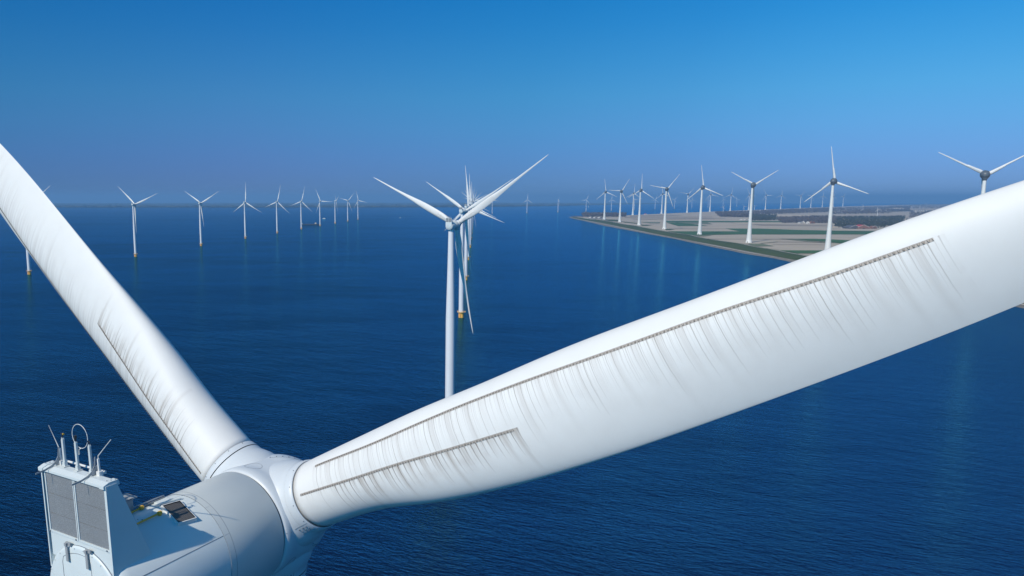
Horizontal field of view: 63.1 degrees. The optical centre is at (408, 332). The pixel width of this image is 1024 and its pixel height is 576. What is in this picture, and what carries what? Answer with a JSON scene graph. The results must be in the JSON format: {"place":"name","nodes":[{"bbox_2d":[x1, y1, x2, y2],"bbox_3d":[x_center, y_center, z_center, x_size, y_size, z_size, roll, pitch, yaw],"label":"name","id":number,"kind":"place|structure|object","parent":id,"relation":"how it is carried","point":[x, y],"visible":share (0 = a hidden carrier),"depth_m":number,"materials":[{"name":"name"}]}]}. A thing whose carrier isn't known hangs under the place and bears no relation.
{"place":"outdoors","nodes":[
{"label":"outdoors","id":0,"kind":"place"},
{"bbox_2d":[53,202,673,206],"bbox_3d":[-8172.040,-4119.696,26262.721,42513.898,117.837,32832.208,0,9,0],"label":"shore","id":1,"kind":"structure","parent":0,"point":[317,204],"depth_m":15780.12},
{"bbox_2d":[54,203,587,206],"bbox_3d":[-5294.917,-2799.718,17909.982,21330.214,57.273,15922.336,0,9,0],"label":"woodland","id":2,"kind":"object","parent":1,"relation":"on","point":[229,205],"visible":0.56,"depth_m":11414.46,"materials":[{"name":"plant"}]},
{"bbox_2d":[0,203,1023,575],"bbox_3d":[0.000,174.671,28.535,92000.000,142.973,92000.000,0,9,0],"label":"water","id":3,"kind":"structure","parent":0,"point":[308,339],"depth_m":435.59,"materials":[{"name":"blue liquid"}]},
{"bbox_2d":[26,191,43,274],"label":"offshore wind turbine","id":4,"kind":"object","parent":3,"relation":"in","point":[28,270],"visible":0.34,"depth_m":1149.89,"materials":[{"name":"white metal"}]},
{"bbox_2d":[122,191,151,256],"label":"offshore wind turbine","id":5,"kind":"object","parent":3,"relation":"in","point":[133,204],"visible":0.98,"depth_m":1495.01,"materials":[{"name":"white metal"}]},
{"bbox_2d":[186,192,215,245],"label":"offshore wind turbine","id":6,"kind":"object","parent":3,"relation":"in","point":[200,227],"visible":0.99,"depth_m":1832.84,"materials":[{"name":"white metal"}]},
{"bbox_2d":[236,182,258,238],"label":"offshore wind turbine","id":7,"kind":"object","parent":3,"relation":"in","point":[245,236],"visible":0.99,"depth_m":2167.17,"materials":[{"name":"white metal"}]},
{"bbox_2d":[266,190,288,232],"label":"offshore wind turbine","id":8,"kind":"object","parent":3,"relation":"in","point":[276,202],"visible":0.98,"depth_m":2507.93,"materials":[{"name":"white metal"}]},
{"bbox_2d":[291,187,308,228],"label":"offshore wind turbine","id":9,"kind":"object","parent":3,"relation":"in","point":[300,209],"visible":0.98,"depth_m":2833.72,"materials":[{"name":"white metal"}]},
{"bbox_2d":[316,191,330,225],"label":"offshore wind turbine","id":10,"kind":"object","parent":3,"relation":"in","point":[319,209],"visible":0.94,"depth_m":3161.59,"materials":[{"name":"white metal"}]},
{"bbox_2d":[344,196,351,220],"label":"offshore wind turbine","id":11,"kind":"object","parent":3,"relation":"in","point":[347,206],"visible":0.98,"depth_m":3807.03,"materials":[{"name":"white metal"}]},
{"bbox_2d":[373,156,545,397],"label":"offshore wind turbine","id":12,"kind":"object","parent":3,"relation":"in","point":[452,225],"visible":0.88,"depth_m":389.97,"materials":[{"name":"white metal"}]},
{"bbox_2d":[427,180,510,317],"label":"offshore wind turbine","id":13,"kind":"object","parent":3,"relation":"in","point":[462,212],"visible":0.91,"depth_m":731.26,"materials":[{"name":"white metal"}]},
{"bbox_2d":[469,194,476,247],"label":"offshore wind turbine","id":14,"kind":"object","parent":3,"relation":"in","point":[472,203],"visible":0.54,"depth_m":1775.63,"materials":[{"name":"white metal"}]},
{"bbox_2d":[445,167,503,279],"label":"offshore wind turbine","id":15,"kind":"object","parent":3,"relation":"in","point":[466,206],"visible":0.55,"depth_m":1067.88,"materials":[{"name":"white metal"}]},
{"bbox_2d":[453,176,495,259],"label":"offshore wind turbine","id":16,"kind":"object","parent":3,"relation":"in","point":[470,204],"visible":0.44,"depth_m":1415.71,"materials":[{"name":"white metal"}]},
{"bbox_2d":[471,182,487,239],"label":"offshore wind turbine","id":17,"kind":"object","parent":3,"relation":"in","point":[471,219],"visible":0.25,"depth_m":2110.49,"materials":[{"name":"white metal"}]},
{"bbox_2d":[0,144,1023,575],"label":"offshore wind turbine","id":18,"kind":"object","parent":3,"relation":"in","point":[246,506],"visible":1,"depth_m":23.58,"materials":[{"name":"metal"}]},
{"bbox_2d":[0,0,1023,202],"label":"sky","id":19,"kind":"structure","parent":0,"point":[163,100],"materials":[{"name":"blue"}]},
{"bbox_2d":[625,217,668,217],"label":"field","id":20,"kind":"structure","parent":0,"point":[646,217],"depth_m":4497.32,"materials":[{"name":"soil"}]},
{"bbox_2d":[630,215,681,215],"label":"field","id":21,"kind":"structure","parent":0,"point":[656,215],"depth_m":5014.10,"materials":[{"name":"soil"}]},
{"bbox_2d":[630,218,711,218],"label":"field","id":22,"kind":"structure","parent":0,"point":[670,218],"depth_m":4269.49,"materials":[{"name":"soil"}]},
{"bbox_2d":[666,222,705,225],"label":"field","id":23,"kind":"structure","parent":0,"point":[679,224],"depth_m":3282.72,"materials":[{"name":"green plant"}]},
{"bbox_2d":[573,217,807,259],"bbox_3d":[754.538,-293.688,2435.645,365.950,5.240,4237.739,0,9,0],"label":"dike grass","id":24,"kind":"structure","parent":0,"point":[762,250],"depth_m":1921.00,"materials":[{"name":"green plant"}]},
{"bbox_2d":[679,222,710,223],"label":"field","id":25,"kind":"structure","parent":0,"point":[695,222],"depth_m":3558.24,"materials":[{"name":"green plant"}]},
{"bbox_2d":[669,231,730,234],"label":"field","id":26,"kind":"structure","parent":0,"point":[703,233],"depth_m":2511.17,"materials":[{"name":"green plant"}]},
{"bbox_2d":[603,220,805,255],"bbox_3d":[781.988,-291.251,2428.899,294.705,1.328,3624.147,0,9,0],"label":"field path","id":27,"kind":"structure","parent":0,"point":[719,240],"depth_m":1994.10,"materials":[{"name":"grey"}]},
{"bbox_2d":[666,221,780,221],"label":"field","id":28,"kind":"structure","parent":0,"point":[723,221],"depth_m":3716.81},
{"bbox_2d":[730,229,766,230],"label":"field","id":29,"kind":"structure","parent":0,"point":[747,229],"depth_m":2759.99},
{"bbox_2d":[731,222,781,223],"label":"field","id":30,"kind":"structure","parent":0,"point":[758,222],"depth_m":3554.00,"materials":[{"name":"beige soil"}]},
{"bbox_2d":[750,244,770,245],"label":"field","id":31,"kind":"structure","parent":0,"point":[759,245],"depth_m":1821.64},
{"bbox_2d":[579,204,950,255],"bbox_3d":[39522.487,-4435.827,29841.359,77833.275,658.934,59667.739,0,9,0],"label":"polder ground","id":32,"kind":"structure","parent":0,"point":[779,241],"depth_m":2966.94,"materials":[{"name":"soil"}]},
{"bbox_2d":[581,212,626,216],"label":"woodland","id":33,"kind":"object","parent":32,"relation":"on","point":[598,214],"visible":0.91,"depth_m":4687.18,"materials":[{"name":"plant"}]},
{"bbox_2d":[597,185,616,219],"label":"land wind turbine","id":34,"kind":"object","parent":32,"relation":"on","point":[604,217],"visible":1,"depth_m":4038.10,"materials":[{"name":"white metal"}]},
{"bbox_2d":[611,180,628,221],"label":"land wind turbine","id":35,"kind":"object","parent":32,"relation":"on","point":[619,219],"visible":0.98,"depth_m":3644.14,"materials":[{"name":"white metal"}]},
{"bbox_2d":[631,188,641,214],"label":"land wind turbine","id":36,"kind":"object","parent":32,"relation":"on","point":[633,202],"visible":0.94,"depth_m":5222.69,"materials":[{"name":"white metal"}]},
{"bbox_2d":[628,184,652,224],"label":"land wind turbine","id":37,"kind":"object","parent":32,"relation":"on","point":[639,212],"visible":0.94,"depth_m":3206.46,"materials":[{"name":"white metal"}]},
{"bbox_2d":[655,189,664,213],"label":"land wind turbine","id":38,"kind":"object","parent":32,"relation":"on","point":[662,194],"visible":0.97,"depth_m":5634.86,"materials":[{"name":"white metal"}]},
{"bbox_2d":[650,174,679,228],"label":"land wind turbine","id":39,"kind":"object","parent":32,"relation":"on","point":[664,219],"visible":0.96,"depth_m":2788.05,"materials":[{"name":"white metal"}]},
{"bbox_2d":[687,165,722,233],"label":"land wind turbine","id":40,"kind":"object","parent":32,"relation":"on","point":[700,217],"visible":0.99,"depth_m":2368.72,"materials":[{"name":"white metal"}]},
{"bbox_2d":[705,191,718,211],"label":"land wind turbine","id":41,"kind":"object","parent":32,"relation":"on","point":[710,201],"visible":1,"depth_m":6513.49,"materials":[{"name":"white metal"}]},
{"bbox_2d":[715,211,748,216],"bbox_3d":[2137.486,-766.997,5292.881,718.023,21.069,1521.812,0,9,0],"label":"woodland","id":42,"kind":"object","parent":32,"relation":"on","point":[733,213],"visible":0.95,"depth_m":4844.06,"materials":[{"name":"green plant"}]},
{"bbox_2d":[732,170,777,242],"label":"land wind turbine","id":43,"kind":"object","parent":32,"relation":"on","point":[749,230],"visible":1,"depth_m":1942.47,"materials":[{"name":"white metal"}]},
{"bbox_2d":[752,213,777,220],"bbox_3d":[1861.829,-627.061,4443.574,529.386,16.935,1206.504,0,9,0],"label":"woodland","id":44,"kind":"object","parent":32,"relation":"on","point":[760,217],"visible":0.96,"depth_m":4100.61,"materials":[{"name":"green plant"}]},
{"bbox_2d":[748,207,828,213],"bbox_3d":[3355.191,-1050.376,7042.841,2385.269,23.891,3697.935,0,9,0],"label":"woodland","id":45,"kind":"object","parent":32,"relation":"on","point":[796,210],"visible":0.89,"depth_m":6227.74,"materials":[{"name":"green plant"}]},
{"bbox_2d":[777,215,837,222],"bbox_3d":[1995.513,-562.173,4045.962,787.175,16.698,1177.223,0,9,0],"label":"woodland","id":46,"kind":"object","parent":32,"relation":"on","point":[812,218],"visible":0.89,"depth_m":3782.34,"materials":[{"name":"green plant"}]},
{"bbox_2d":[806,146,867,249],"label":"land wind turbine","id":47,"kind":"object","parent":32,"relation":"on","point":[833,181],"visible":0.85,"depth_m":1526.82,"materials":[{"name":"white metal"}]},
{"bbox_2d":[843,225,858,228],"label":"barn","id":48,"kind":"structure","parent":32,"relation":"on","point":[850,227],"depth_m":2841.89,"materials":[{"name":"grey metal"}]},
{"bbox_2d":[856,225,869,228],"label":"barn","id":49,"kind":"structure","parent":32,"relation":"on","point":[863,227],"depth_m":2837.35,"materials":[{"name":"brown brick"}]},
{"bbox_2d":[838,223,888,227],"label":"woodland","id":50,"kind":"object","parent":32,"relation":"on","point":[877,225],"visible":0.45,"depth_m":3003.58,"materials":[{"name":"green plant"}]},
{"bbox_2d":[843,211,889,213],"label":"woodland","id":51,"kind":"object","parent":32,"relation":"on","point":[866,212],"visible":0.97,"depth_m":5617.58,"materials":[{"name":"green plant"}]},
{"bbox_2d":[833,215,906,226],"bbox_3d":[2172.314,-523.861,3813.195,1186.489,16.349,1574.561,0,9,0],"label":"woodland","id":52,"kind":"object","parent":32,"relation":"on","point":[876,220],"visible":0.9,"depth_m":3598.91,"materials":[{"name":"green plant"}]},
{"bbox_2d":[832,206,910,213],"bbox_3d":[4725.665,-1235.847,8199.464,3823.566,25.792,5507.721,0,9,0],"label":"woodland","id":53,"kind":"object","parent":32,"relation":"on","point":[873,209],"visible":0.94,"depth_m":7145.95,"materials":[{"name":"green plant"}]},
{"bbox_2d":[891,204,945,208],"bbox_3d":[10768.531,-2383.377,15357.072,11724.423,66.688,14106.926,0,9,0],"label":"woodland","id":54,"kind":"object","parent":32,"relation":"on","point":[917,206],"visible":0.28,"depth_m":10904.16,"materials":[{"name":"green plant"}]},
{"bbox_2d":[909,210,932,216],"bbox_3d":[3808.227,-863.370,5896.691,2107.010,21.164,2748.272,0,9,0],"label":"woodland","id":55,"kind":"object","parent":32,"relation":"on","point":[918,213],"visible":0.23,"depth_m":5457.17,"materials":[{"name":"green plant"}]},
{"bbox_2d":[938,152,1023,193],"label":"land wind turbine","id":56,"kind":"object","parent":32,"relation":"on","point":[985,175],"visible":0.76,"depth_m":1098.62,"materials":[{"name":"white metal"}]},
{"bbox_2d":[754,224,833,225],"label":"field","id":57,"kind":"structure","parent":0,"point":[791,225],"depth_m":3159.53,"materials":[{"name":"soil"}]},
{"bbox_2d":[715,231,873,233],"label":"field","id":58,"kind":"structure","parent":0,"point":[801,232],"depth_m":2514.46,"materials":[{"name":"green plant"}]},
{"bbox_2d":[763,229,826,230],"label":"field","id":59,"kind":"structure","parent":0,"point":[790,230],"depth_m":2673.06,"materials":[{"name":"beige soil"}]},
{"bbox_2d":[570,217,1023,307],"bbox_3d":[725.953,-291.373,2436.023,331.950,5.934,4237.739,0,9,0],"label":"dike stone","id":60,"kind":"object","parent":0,"point":[774,257],"visible":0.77,"depth_m":1856.71,"materials":[{"name":"grey stone"}]},
{"bbox_2d":[780,250,822,252],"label":"field","id":61,"kind":"structure","parent":0,"point":[805,251],"depth_m":1617.83,"materials":[{"name":"green plant"}]},
{"bbox_2d":[580,219,1023,304],"bbox_3d":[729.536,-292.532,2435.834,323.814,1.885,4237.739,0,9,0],"label":"dike road","id":62,"kind":"structure","parent":0,"point":[709,244],"depth_m":1751.27,"materials":[{"name":"grey asphalt"}]},
{"bbox_2d":[776,215,828,216],"bbox_3d":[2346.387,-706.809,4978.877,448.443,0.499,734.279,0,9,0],"label":"field","id":63,"kind":"structure","parent":0,"point":[793,215],"depth_m":5024.59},
{"bbox_2d":[787,239,823,242],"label":"field","id":64,"kind":"structure","parent":0,"point":[803,240],"depth_m":2040.66,"materials":[{"name":"green plant"}]},
{"bbox_2d":[801,239,849,242],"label":"field","id":65,"kind":"structure","parent":0,"point":[835,241],"depth_m":2034.53,"materials":[{"name":"green plant"}]},
{"bbox_2d":[845,215,904,216],"bbox_3d":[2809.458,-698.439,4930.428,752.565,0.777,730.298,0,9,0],"label":"field","id":66,"kind":"structure","parent":0,"point":[871,215],"depth_m":5048.72,"materials":[{"name":"soil"}]}
]}

